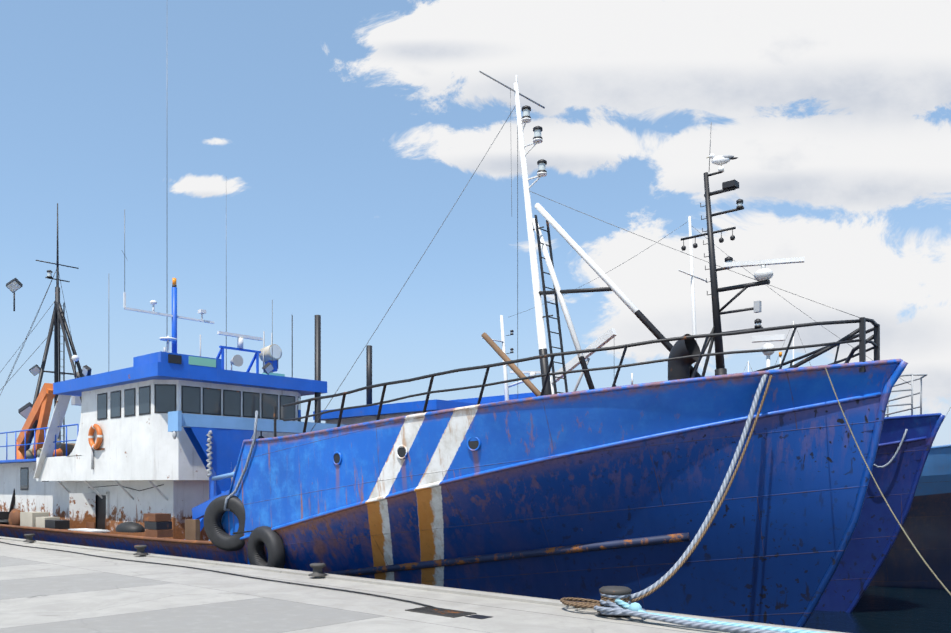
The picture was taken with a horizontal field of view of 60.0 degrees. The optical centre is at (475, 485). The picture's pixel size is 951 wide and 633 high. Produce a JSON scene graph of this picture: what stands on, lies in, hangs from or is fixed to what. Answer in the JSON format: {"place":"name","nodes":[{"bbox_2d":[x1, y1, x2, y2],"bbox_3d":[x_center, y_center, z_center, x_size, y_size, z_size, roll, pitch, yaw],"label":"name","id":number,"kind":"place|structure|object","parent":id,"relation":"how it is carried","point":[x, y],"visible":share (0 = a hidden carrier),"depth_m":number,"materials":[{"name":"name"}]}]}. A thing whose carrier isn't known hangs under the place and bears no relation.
{"place":"outdoors","nodes":[
{"label":"outdoors","id":0,"kind":"place"},
{"bbox_2d":[0,536,844,632],"bbox_3d":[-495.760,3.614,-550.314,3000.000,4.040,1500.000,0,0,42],"label":"quay pavement","id":1,"kind":"structure","parent":0,"point":[47,591],"depth_m":11.38,"materials":[{"name":"concrete"}]},
{"bbox_2d":[23,534,631,612],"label":"mooring bollards","id":2,"kind":"object","parent":1,"relation":"on","point":[606,590],"visible":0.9,"depth_m":14.39,"materials":[{"name":"grey metal"}]},
{"bbox_2d":[405,606,491,618],"bbox_3d":[-0.337,1.647,10.483,1.210,0.055,0.420,0,0,42],"label":"drain cover","id":3,"kind":"object","parent":1,"relation":"on","point":[444,612],"visible":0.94,"depth_m":10.49,"materials":[{"name":"grey metal"}]},
{"bbox_2d":[0,368,950,632],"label":"mooring lines","id":4,"kind":"object","parent":1,"relation":"on","point":[622,604],"visible":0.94,"depth_m":10.74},
{"bbox_2d":[0,0,950,459],"label":"sky","id":5,"kind":"structure","parent":0,"point":[305,157],"materials":[{"name":"blue"}]},
{"bbox_2d":[804,586,950,632],"bbox_3d":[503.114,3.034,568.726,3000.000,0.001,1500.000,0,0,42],"label":"harbour water","id":6,"kind":"structure","parent":0,"point":[878,609],"depth_m":19.33,"materials":[{"name":"blue liquid"}]},
{"bbox_2d":[0,70,907,627],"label":"ship","id":7,"kind":"object","parent":6,"relation":"in","point":[556,494],"visible":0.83,"depth_m":14.27,"materials":[{"name":"metal"}]},
{"bbox_2d":[313,216,944,612],"bbox_3d":[-0.779,-0.666,28.330,30.081,13.002,7.064,0,0,42],"label":"trawler","id":8,"kind":"object","parent":6,"relation":"in","point":[877,528],"visible":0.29,"depth_m":19.23,"materials":[{"name":"metal"}]},
{"bbox_2d":[447,392,950,589],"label":"trawler","id":9,"kind":"object","parent":6,"relation":"in","point":[926,526],"visible":0.08,"depth_m":23.69,"materials":[{"name":"metal"}]},
{"bbox_2d":[744,321,949,420],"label":"marina masts","id":10,"kind":"object","parent":6,"relation":"on","point":[793,323],"visible":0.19,"depth_m":67.08,"materials":[{"name":"white metal"}]}
]}

